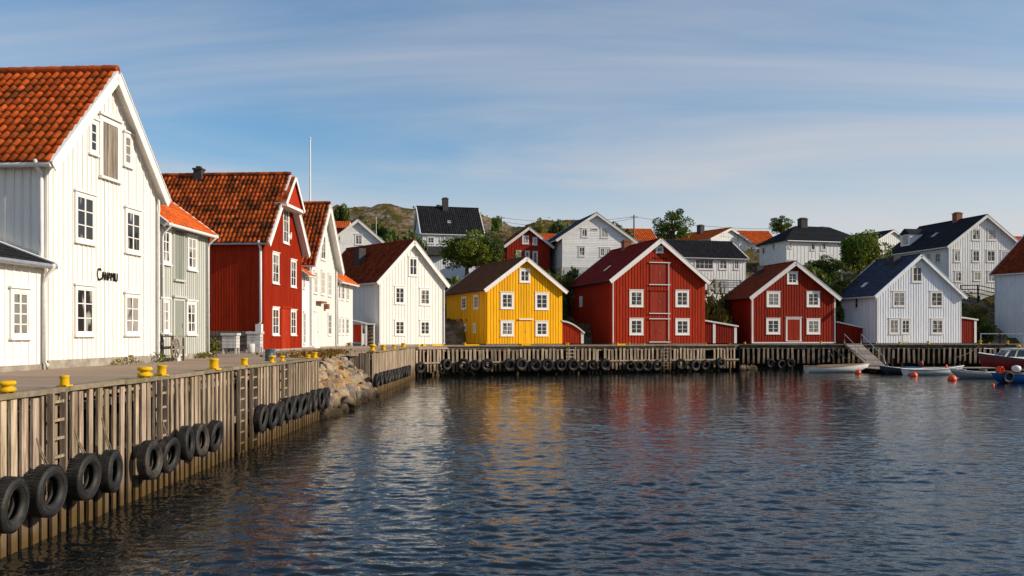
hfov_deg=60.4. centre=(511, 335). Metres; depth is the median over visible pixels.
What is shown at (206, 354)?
quay weeds
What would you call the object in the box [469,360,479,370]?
tyre
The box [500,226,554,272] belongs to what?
hill house
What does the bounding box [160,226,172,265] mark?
window
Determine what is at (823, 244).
window
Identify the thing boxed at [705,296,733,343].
shrub
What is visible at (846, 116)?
sky
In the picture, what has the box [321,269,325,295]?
window
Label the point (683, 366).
tyre
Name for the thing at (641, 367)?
tyre
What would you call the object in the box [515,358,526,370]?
tyre
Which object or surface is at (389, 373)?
tyre
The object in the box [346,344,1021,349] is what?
quay deck
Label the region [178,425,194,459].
tyre
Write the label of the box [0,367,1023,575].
sea water
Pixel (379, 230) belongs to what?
shrub
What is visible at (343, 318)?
window
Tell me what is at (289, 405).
tyre
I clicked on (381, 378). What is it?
tyre
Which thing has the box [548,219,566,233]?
shrub
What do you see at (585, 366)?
tyre
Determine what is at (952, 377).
buoy
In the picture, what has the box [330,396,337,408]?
boulder
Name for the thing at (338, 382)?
boulder
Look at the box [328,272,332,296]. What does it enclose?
window
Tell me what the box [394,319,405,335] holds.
window
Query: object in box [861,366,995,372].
floating pontoon
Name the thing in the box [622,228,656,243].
hill cottage
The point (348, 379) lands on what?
boulder
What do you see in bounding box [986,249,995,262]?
window
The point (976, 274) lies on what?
window
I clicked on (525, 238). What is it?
window
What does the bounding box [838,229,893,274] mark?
tree
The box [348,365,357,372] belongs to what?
boulder
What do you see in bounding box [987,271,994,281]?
window
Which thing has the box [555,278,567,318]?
shrub
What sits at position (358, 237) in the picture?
window
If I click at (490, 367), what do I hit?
tyre
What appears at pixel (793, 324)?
door
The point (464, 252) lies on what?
tree
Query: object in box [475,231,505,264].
tree
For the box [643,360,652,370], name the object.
tyre
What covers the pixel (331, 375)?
boulder
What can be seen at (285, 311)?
door
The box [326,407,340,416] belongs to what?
boulder
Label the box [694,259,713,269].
window
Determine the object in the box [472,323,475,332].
window
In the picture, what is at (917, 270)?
window
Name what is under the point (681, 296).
window
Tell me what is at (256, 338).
wooden chest
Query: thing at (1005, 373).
tyre
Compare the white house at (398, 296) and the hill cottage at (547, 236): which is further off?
the hill cottage at (547, 236)
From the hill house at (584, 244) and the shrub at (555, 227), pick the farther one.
the shrub at (555, 227)
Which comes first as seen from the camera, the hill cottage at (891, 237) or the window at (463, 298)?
the window at (463, 298)
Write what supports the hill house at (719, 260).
on the hillside
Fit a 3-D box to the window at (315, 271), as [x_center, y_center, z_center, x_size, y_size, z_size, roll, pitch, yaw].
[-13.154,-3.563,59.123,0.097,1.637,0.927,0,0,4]
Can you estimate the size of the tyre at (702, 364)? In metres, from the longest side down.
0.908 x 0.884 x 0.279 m
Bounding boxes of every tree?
[437,229,494,275]
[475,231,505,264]
[650,208,693,239]
[769,215,794,233]
[804,254,846,282]
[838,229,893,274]
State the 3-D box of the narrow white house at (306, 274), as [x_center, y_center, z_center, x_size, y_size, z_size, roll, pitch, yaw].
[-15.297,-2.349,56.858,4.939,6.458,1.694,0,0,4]
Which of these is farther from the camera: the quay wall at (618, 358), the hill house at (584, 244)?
the hill house at (584, 244)
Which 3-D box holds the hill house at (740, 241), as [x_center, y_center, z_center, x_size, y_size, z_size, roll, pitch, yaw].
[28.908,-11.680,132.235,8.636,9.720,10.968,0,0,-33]
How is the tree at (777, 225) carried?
on the hillside
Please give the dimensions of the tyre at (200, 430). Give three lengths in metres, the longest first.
0.752 x 0.745 x 0.209 m
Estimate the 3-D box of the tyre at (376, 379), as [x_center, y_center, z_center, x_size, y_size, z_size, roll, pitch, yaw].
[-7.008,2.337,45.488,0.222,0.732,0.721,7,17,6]
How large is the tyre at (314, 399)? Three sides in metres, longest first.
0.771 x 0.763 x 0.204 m
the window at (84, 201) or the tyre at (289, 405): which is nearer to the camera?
the window at (84, 201)
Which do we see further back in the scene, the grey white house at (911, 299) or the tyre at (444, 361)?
the grey white house at (911, 299)
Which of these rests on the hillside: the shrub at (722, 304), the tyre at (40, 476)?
the shrub at (722, 304)
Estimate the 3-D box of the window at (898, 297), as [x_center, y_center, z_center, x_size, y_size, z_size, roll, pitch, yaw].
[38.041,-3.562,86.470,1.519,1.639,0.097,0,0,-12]
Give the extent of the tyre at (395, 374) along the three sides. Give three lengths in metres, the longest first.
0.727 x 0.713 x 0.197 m
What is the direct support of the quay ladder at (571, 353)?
attached to the quay wall at (618, 358)
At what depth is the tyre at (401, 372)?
55.19 m
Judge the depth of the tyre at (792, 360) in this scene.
81.91 m
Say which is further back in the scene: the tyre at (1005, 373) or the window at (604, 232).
the window at (604, 232)
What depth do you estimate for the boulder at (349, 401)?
37.34 m
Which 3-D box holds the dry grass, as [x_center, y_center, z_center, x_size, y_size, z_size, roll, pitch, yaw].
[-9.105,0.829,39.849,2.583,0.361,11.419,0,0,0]
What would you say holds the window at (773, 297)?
in the red house at (791, 302)
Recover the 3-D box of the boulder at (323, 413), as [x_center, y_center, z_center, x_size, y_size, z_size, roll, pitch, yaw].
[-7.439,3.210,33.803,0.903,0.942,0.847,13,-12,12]
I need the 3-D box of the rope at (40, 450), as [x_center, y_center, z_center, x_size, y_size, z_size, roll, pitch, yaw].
[-7.085,1.789,13.252,0.170,0.481,0.120,0,0,0]
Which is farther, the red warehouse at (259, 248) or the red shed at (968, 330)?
the red shed at (968, 330)
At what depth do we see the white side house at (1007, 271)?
92.68 m
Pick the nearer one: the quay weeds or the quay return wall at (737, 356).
the quay weeds
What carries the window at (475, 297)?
in the yellow house at (516, 301)
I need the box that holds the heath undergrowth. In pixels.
[353,204,1006,348]
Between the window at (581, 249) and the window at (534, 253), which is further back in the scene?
the window at (534, 253)
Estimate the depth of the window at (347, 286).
67.90 m
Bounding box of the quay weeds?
[111,342,352,364]
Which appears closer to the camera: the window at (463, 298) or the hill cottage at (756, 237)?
the window at (463, 298)
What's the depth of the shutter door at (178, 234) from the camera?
31.18 m
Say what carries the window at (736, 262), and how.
in the hill house at (719, 260)
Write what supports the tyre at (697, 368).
attached to the quay wall at (618, 358)
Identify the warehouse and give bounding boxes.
[0,65,171,368]
[161,166,310,350]
[568,238,711,344]
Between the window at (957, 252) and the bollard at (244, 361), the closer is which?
the bollard at (244, 361)
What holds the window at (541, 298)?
in the yellow house at (516, 301)
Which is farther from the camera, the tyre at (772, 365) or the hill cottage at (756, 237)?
the hill cottage at (756, 237)
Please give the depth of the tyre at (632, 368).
73.27 m
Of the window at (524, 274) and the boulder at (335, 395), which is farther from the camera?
the window at (524, 274)
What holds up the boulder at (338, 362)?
on the boulder
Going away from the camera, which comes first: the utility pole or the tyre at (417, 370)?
the tyre at (417, 370)
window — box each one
[8,285,33,339]
[73,188,97,246]
[73,283,97,336]
[88,117,101,157]
[122,129,134,169]
[123,205,143,255]
[123,291,142,335]
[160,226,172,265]
[160,297,171,333]
[185,299,197,335]
[186,233,198,271]
[272,251,279,284]
[272,306,279,335]
[283,209,289,244]
[290,258,297,288]
[291,309,297,335]
[303,275,305,289]
[303,311,306,344]
[313,269,318,294]
[321,234,325,260]
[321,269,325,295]
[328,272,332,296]
[328,313,332,335]
[337,282,340,299]
[339,316,341,334]
[341,284,344,300]
[342,317,344,334]
[345,317,349,334]
[346,284,349,301]
[355,234,362,244]
[394,285,405,304]
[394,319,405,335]
[408,256,418,276]
[419,287,430,305]
[419,320,430,335]
[427,236,434,243]
[440,235,444,243]
[461,296,465,309]
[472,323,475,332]
[473,294,478,309]
[500,320,514,336]
[501,292,513,308]
[519,268,529,282]
[522,235,528,243]
[532,237,537,245]
[532,251,537,263]
[534,292,548,309]
[535,321,548,336]
[578,246,585,256]
[581,228,587,237]
[599,247,604,256]
[600,228,608,237]
[629,289,643,306]
[629,318,642,334]
[656,246,662,252]
[675,290,688,306]
[675,318,689,334]
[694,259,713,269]
[719,259,726,269]
[734,260,738,269]
[766,318,780,334]
[767,291,780,306]
[787,271,798,284]
[788,241,792,248]
[806,318,820,334]
[807,291,820,306]
[810,242,815,250]
[821,242,826,250]
[854,298,858,308]
[889,318,899,334]
[892,291,905,306]
[900,318,910,334]
[911,265,923,282]
[926,252,930,259]
[930,291,942,306]
[930,318,943,334]
[934,252,940,263]
[954,249,960,262]
[954,271,961,281]
[971,228,980,240]
[972,249,979,262]
[973,271,980,280]
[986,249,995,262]
[987,228,996,240]
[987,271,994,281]
[1000,250,1008,260]
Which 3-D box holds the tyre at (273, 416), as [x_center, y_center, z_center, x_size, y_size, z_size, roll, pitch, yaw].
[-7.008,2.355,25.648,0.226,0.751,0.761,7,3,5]
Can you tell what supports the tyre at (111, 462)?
attached to the quay wall at (129, 415)
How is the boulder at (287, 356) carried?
on the rubble bank
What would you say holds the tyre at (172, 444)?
hanging from the rope at (164, 427)
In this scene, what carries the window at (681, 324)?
in the red barn warehouse at (650, 292)
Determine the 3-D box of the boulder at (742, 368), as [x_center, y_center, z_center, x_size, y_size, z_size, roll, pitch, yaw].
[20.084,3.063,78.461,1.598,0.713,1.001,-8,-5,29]
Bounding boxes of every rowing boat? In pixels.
[803,363,869,372]
[878,361,923,373]
[901,364,963,374]
[949,368,995,377]
[991,365,1023,382]
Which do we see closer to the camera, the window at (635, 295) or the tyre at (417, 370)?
the tyre at (417, 370)
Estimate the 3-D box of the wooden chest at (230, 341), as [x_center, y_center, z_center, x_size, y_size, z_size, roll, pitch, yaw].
[-13.112,0.380,41.045,0.760,0.960,0.610,0,0,0]
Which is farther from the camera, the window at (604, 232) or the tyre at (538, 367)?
the window at (604, 232)
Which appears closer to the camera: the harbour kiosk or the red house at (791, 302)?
the harbour kiosk
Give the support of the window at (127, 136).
in the warehouse at (84, 194)
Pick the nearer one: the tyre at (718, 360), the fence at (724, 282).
the tyre at (718, 360)
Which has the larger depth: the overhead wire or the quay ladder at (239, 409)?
the overhead wire
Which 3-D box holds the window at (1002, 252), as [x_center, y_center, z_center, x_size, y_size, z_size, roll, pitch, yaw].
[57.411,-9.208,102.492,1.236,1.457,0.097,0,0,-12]
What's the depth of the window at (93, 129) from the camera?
24.45 m
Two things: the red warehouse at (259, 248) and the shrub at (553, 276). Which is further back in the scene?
the shrub at (553, 276)
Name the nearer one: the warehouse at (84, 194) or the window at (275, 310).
the warehouse at (84, 194)
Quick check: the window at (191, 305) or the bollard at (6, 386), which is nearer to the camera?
the bollard at (6, 386)
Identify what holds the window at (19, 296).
in the lean to annex
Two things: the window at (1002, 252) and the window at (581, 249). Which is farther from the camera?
the window at (581, 249)
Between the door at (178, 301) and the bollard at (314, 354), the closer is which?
the door at (178, 301)
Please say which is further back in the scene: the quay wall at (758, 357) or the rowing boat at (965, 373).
the quay wall at (758, 357)
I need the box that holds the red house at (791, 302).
[720,260,841,343]
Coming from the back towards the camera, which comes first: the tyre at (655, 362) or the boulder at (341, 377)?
the tyre at (655, 362)
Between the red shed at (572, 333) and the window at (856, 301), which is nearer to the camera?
the red shed at (572, 333)
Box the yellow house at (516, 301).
[445,256,568,344]
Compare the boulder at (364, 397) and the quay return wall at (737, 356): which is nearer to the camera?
the boulder at (364, 397)
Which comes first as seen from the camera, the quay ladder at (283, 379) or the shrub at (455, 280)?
the quay ladder at (283, 379)
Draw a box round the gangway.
[844,334,885,366]
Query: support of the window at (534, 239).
in the hill house at (532, 244)
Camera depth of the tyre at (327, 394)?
32.95 m
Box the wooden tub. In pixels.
[247,344,254,352]
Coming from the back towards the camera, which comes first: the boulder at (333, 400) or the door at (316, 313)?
the door at (316, 313)
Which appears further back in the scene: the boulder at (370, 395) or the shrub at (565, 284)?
the shrub at (565, 284)
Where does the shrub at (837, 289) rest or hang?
on the hillside
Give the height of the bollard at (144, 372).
0.210 m
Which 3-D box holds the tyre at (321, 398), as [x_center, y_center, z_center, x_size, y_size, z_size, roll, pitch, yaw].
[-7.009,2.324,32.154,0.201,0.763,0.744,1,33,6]
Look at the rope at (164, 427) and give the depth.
17.92 m
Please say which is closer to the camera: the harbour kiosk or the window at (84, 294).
the window at (84, 294)
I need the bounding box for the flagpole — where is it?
[309,137,310,200]
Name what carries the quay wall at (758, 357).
in the sea water
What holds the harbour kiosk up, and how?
on the quay deck at (527, 347)
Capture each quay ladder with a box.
[47,392,67,491]
[157,379,168,442]
[237,369,245,452]
[249,368,258,448]
[281,364,287,400]
[568,347,575,360]
[663,346,670,371]
[875,345,881,361]
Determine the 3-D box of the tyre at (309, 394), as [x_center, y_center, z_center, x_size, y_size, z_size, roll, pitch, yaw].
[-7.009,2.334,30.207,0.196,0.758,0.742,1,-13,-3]
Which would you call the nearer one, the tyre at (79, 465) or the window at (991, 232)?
the tyre at (79, 465)
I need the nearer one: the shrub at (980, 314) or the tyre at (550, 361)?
the tyre at (550, 361)
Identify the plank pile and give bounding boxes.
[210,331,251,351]
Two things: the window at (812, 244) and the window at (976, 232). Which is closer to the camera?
the window at (976, 232)
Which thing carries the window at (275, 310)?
in the red warehouse at (259, 248)
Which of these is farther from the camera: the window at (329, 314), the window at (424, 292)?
the window at (424, 292)
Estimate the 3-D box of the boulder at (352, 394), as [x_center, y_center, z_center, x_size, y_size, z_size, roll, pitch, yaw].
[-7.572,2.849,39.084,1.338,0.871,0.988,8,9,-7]
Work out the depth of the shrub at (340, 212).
142.21 m
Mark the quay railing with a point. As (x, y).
(999, 333)
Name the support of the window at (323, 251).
in the white gable house at (323, 263)
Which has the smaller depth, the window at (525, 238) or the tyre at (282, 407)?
the tyre at (282, 407)
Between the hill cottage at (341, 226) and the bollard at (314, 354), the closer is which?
the bollard at (314, 354)
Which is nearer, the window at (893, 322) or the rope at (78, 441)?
the rope at (78, 441)
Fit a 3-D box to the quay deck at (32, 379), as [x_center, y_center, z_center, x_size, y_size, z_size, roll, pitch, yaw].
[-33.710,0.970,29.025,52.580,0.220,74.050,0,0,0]
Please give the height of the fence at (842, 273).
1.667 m
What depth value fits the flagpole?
71.96 m
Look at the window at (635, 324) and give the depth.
80.96 m
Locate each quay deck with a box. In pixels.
[0,347,402,406]
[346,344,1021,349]
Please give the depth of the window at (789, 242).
108.05 m
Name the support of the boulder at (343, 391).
on the boulder
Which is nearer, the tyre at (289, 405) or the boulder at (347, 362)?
the tyre at (289, 405)
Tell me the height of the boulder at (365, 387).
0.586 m
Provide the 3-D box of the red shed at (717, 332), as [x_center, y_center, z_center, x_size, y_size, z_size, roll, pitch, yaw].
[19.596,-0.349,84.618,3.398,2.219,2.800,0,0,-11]
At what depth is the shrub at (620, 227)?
121.76 m
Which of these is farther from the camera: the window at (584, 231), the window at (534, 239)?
the window at (534, 239)
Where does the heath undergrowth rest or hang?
on the hillside
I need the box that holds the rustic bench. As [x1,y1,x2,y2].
[160,336,185,360]
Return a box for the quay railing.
[980,333,1023,340]
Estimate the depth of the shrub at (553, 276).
92.18 m
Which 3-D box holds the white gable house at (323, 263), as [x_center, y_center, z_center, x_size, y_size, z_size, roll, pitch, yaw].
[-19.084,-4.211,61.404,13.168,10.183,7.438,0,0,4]
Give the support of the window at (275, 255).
in the red warehouse at (259, 248)
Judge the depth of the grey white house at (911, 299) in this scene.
87.17 m
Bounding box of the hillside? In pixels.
[332,203,1020,361]
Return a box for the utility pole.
[633,215,634,238]
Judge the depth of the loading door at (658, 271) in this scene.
81.56 m
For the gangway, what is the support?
on the floating pontoon
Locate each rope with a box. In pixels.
[36,438,48,464]
[74,430,85,453]
[101,418,111,450]
[162,419,168,436]
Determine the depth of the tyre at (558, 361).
71.10 m
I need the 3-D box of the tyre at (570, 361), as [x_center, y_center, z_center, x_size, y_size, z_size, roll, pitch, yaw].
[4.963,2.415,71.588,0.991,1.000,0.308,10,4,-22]
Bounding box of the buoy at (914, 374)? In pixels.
[910,371,917,376]
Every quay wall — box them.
[0,357,320,558]
[369,346,415,392]
[415,345,738,376]
[727,344,1023,368]
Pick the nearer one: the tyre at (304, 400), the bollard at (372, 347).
the tyre at (304, 400)
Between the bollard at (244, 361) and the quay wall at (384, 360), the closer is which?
the bollard at (244, 361)
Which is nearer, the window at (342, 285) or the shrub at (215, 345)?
the shrub at (215, 345)
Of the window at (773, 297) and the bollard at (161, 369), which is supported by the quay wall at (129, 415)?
the bollard at (161, 369)
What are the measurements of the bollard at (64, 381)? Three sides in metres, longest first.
0.181 x 0.180 x 0.163 m
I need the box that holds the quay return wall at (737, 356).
[735,347,739,370]
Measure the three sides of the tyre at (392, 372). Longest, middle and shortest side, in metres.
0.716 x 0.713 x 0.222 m
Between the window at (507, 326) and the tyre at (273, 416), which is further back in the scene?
the window at (507, 326)
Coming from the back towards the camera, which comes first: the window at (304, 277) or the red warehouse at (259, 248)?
the window at (304, 277)
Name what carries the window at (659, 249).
in the red barn warehouse at (650, 292)
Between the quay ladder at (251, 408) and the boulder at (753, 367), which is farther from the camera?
the boulder at (753, 367)
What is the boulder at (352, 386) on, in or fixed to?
on the boulder
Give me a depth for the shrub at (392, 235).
113.31 m
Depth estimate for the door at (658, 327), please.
81.56 m
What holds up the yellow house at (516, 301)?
on the quay deck at (527, 347)
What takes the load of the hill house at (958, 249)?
on the hillside
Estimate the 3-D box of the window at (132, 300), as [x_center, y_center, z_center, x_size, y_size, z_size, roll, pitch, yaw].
[-11.454,-0.631,26.591,0.097,1.338,1.016,0,0,4]
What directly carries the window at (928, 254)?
in the hill house at (958, 249)
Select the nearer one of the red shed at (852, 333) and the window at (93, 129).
the window at (93, 129)
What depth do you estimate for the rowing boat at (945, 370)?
70.06 m
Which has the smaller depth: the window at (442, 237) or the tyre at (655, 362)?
the tyre at (655, 362)
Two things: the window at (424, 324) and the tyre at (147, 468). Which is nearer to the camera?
the tyre at (147, 468)
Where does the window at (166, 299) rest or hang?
in the grey green house at (184, 276)
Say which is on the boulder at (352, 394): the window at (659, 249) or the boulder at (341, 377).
the boulder at (341, 377)
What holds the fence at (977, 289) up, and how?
on the hillside
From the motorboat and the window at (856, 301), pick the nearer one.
the motorboat
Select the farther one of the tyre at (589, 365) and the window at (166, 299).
the tyre at (589, 365)
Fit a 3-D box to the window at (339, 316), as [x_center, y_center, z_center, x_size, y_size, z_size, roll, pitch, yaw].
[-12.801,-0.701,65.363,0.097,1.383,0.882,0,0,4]
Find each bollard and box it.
[0,380,16,392]
[57,375,72,386]
[137,367,152,377]
[154,365,168,375]
[206,358,221,369]
[240,358,248,365]
[268,355,275,362]
[311,352,318,357]
[368,344,375,350]
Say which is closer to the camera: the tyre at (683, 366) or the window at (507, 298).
the tyre at (683, 366)
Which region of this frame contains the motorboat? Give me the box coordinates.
[977,345,1023,370]
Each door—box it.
[172,227,186,281]
[172,295,187,355]
[280,306,291,350]
[313,311,319,347]
[518,319,533,343]
[649,261,667,285]
[649,290,667,312]
[649,319,668,341]
[785,317,801,340]
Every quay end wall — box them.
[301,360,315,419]
[340,353,369,381]
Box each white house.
[302,267,315,348]
[336,275,359,346]
[341,238,450,345]
[839,253,967,343]
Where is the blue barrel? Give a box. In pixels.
[265,349,275,360]
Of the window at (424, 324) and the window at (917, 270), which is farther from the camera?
the window at (917, 270)
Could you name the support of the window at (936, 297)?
in the grey white house at (911, 299)
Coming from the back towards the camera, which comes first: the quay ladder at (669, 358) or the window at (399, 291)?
the quay ladder at (669, 358)
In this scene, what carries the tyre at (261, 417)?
attached to the quay wall at (129, 415)
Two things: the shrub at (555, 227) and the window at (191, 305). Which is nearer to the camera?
the window at (191, 305)
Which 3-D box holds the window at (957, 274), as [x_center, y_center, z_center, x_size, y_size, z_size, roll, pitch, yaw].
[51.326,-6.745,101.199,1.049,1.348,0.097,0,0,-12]
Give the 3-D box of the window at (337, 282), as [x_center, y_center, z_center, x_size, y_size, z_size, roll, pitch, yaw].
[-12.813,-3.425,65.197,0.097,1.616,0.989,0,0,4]
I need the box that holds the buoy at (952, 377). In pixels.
[947,374,956,380]
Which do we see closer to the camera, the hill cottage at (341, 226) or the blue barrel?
the blue barrel
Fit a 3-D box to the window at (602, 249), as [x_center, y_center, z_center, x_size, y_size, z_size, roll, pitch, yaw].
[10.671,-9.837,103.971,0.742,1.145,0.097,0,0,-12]
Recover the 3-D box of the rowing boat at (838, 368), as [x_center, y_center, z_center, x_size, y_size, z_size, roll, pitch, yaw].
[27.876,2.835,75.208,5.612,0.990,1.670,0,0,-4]
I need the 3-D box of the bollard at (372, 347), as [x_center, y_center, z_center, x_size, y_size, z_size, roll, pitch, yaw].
[-7.318,0.661,46.145,0.420,0.373,0.420,1,-1,-21]
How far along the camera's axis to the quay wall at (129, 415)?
16.89 m
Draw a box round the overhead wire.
[638,217,824,228]
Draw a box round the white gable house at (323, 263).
[302,201,344,347]
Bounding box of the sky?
[0,0,1023,235]
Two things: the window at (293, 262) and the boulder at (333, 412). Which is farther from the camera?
the window at (293, 262)
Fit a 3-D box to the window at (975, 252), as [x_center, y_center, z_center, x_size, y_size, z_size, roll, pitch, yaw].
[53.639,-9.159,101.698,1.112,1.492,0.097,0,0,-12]
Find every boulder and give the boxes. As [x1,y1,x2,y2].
[276,352,291,357]
[319,361,333,372]
[319,380,333,392]
[319,408,328,418]
[321,358,335,368]
[325,370,335,382]
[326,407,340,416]
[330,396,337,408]
[331,357,343,365]
[332,392,340,404]
[333,378,343,387]
[334,387,349,397]
[335,375,345,387]
[336,369,347,377]
[337,403,347,412]
[339,366,348,376]
[340,396,354,409]
[343,360,349,366]
[343,377,356,384]
[346,383,357,397]
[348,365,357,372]
[348,389,355,404]
[349,375,360,383]
[351,372,363,383]
[356,388,360,401]
[360,389,367,401]
[361,384,368,389]
[362,373,370,383]
[365,390,374,399]
[368,385,375,396]
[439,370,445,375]
[733,365,745,370]
[749,365,756,369]
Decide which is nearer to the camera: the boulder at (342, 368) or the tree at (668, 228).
the boulder at (342, 368)
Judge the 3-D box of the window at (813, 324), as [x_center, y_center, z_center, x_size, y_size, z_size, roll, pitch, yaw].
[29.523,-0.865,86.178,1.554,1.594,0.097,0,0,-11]
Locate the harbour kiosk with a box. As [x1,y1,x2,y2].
[353,320,375,345]
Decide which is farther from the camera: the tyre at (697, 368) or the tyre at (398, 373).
the tyre at (697, 368)
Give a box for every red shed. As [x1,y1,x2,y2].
[561,320,584,343]
[705,320,738,342]
[836,321,862,342]
[961,317,978,342]
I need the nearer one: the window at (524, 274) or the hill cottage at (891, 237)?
the window at (524, 274)
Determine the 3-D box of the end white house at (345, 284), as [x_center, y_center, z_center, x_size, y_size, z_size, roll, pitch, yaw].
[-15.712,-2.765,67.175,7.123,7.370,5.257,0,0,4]
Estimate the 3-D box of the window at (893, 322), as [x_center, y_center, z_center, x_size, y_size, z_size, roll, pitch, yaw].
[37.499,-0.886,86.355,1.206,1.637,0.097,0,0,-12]
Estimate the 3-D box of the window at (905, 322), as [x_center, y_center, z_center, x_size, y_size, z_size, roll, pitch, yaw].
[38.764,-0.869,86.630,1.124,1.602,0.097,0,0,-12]
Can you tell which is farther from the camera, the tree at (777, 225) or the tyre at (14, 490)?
the tree at (777, 225)
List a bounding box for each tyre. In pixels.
[0,476,29,533]
[27,464,67,517]
[66,453,100,500]
[99,450,122,492]
[136,440,162,479]
[160,436,179,473]
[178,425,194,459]
[192,423,209,456]
[207,420,223,451]
[254,404,268,431]
[265,403,278,428]
[276,401,285,425]
[282,397,293,419]
[291,395,301,418]
[298,394,308,415]
[305,392,311,413]
[310,390,317,410]
[317,388,325,408]
[323,387,329,407]
[373,373,379,387]
[379,372,383,385]
[383,371,387,383]
[387,370,391,382]
[390,369,393,381]
[393,369,396,380]
[396,368,399,379]
[399,367,402,378]
[415,362,425,373]
[441,359,451,369]
[457,358,469,370]
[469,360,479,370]
[481,358,493,370]
[503,358,514,370]
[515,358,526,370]
[529,359,541,370]
[541,358,553,370]
[555,359,566,370]
[567,359,578,370]
[578,360,587,369]
[588,360,597,369]
[599,358,610,370]
[625,360,635,370]
[635,361,643,370]
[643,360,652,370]
[652,360,661,370]
[676,358,686,369]
[690,360,699,370]
[700,360,710,369]
[716,357,724,367]
[766,359,774,367]
[777,359,785,368]
[786,358,794,367]
[1001,371,1013,382]
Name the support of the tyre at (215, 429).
attached to the quay wall at (129, 415)
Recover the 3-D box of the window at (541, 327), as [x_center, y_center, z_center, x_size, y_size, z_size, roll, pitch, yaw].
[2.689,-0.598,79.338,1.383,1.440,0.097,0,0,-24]
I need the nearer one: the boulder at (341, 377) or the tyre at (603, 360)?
the boulder at (341, 377)
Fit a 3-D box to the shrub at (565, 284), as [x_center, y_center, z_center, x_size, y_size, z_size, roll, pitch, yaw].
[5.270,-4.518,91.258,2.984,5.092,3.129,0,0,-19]
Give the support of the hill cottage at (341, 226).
on the hillside
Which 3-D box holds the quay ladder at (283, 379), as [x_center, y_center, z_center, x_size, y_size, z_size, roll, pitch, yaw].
[-7.175,1.545,27.790,0.090,1.270,0.560,0,0,0]
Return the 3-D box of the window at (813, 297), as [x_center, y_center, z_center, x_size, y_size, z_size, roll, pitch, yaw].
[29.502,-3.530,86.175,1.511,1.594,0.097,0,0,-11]
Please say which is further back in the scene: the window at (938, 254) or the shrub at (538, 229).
the shrub at (538, 229)
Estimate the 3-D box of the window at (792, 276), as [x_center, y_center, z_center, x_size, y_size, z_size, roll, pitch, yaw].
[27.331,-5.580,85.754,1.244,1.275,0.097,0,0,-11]
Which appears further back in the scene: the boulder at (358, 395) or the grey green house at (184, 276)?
the boulder at (358, 395)
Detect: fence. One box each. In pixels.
[707,280,741,294]
[841,269,863,280]
[960,285,994,301]
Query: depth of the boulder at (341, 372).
40.52 m
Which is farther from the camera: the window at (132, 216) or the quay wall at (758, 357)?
the quay wall at (758, 357)
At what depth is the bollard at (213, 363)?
21.46 m
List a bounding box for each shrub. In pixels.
[210,336,220,356]
[333,203,349,220]
[370,219,389,238]
[381,230,398,241]
[399,229,427,252]
[445,275,460,315]
[491,216,501,230]
[511,248,519,258]
[532,218,546,233]
[545,270,559,282]
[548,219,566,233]
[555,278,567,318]
[556,267,575,312]
[560,265,580,309]
[612,221,628,232]
[705,278,731,321]
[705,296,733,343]
[802,261,832,289]
[832,278,844,321]
[843,266,857,287]
[961,304,989,325]
[977,320,995,343]
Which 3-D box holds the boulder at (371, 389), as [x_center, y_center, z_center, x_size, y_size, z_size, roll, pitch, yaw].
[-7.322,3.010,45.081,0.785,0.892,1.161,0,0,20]
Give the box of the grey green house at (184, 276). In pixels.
[160,201,218,360]
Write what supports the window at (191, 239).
in the grey green house at (184, 276)
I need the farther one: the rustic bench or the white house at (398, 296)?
the white house at (398, 296)
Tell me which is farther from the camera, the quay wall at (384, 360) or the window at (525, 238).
the window at (525, 238)
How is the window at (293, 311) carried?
in the red warehouse at (259, 248)
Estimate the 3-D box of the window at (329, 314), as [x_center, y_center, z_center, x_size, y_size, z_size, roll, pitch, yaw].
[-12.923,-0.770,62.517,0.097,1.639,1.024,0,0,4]
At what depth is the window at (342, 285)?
66.26 m
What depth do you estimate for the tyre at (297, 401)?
28.44 m
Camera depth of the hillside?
133.23 m
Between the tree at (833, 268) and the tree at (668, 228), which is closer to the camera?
the tree at (833, 268)
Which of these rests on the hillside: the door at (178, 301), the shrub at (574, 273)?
the shrub at (574, 273)
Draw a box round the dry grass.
[256,348,354,357]
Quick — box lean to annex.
[0,241,57,371]
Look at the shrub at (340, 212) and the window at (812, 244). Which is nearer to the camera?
the window at (812, 244)
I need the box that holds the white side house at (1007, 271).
[988,235,1023,343]
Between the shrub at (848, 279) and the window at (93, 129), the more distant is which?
the shrub at (848, 279)
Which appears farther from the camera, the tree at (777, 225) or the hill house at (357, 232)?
the tree at (777, 225)
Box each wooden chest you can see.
[221,333,240,353]
[246,332,263,352]
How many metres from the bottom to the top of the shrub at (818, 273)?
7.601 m
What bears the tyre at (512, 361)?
attached to the quay wall at (618, 358)
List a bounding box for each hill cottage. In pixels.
[335,221,350,233]
[540,234,555,239]
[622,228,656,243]
[736,230,773,248]
[856,229,900,253]
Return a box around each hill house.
[337,218,384,253]
[412,197,484,278]
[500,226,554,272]
[547,212,637,278]
[664,239,748,301]
[675,224,751,250]
[754,218,854,273]
[884,212,1018,299]
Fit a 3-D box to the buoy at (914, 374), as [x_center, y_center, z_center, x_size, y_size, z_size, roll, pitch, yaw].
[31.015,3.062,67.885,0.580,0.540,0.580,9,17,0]
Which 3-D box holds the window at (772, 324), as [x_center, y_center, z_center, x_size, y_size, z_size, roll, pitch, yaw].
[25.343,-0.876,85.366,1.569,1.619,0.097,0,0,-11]
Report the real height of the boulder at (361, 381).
0.653 m
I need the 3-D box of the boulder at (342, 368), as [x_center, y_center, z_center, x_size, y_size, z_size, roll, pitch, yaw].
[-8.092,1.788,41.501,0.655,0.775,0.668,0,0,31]

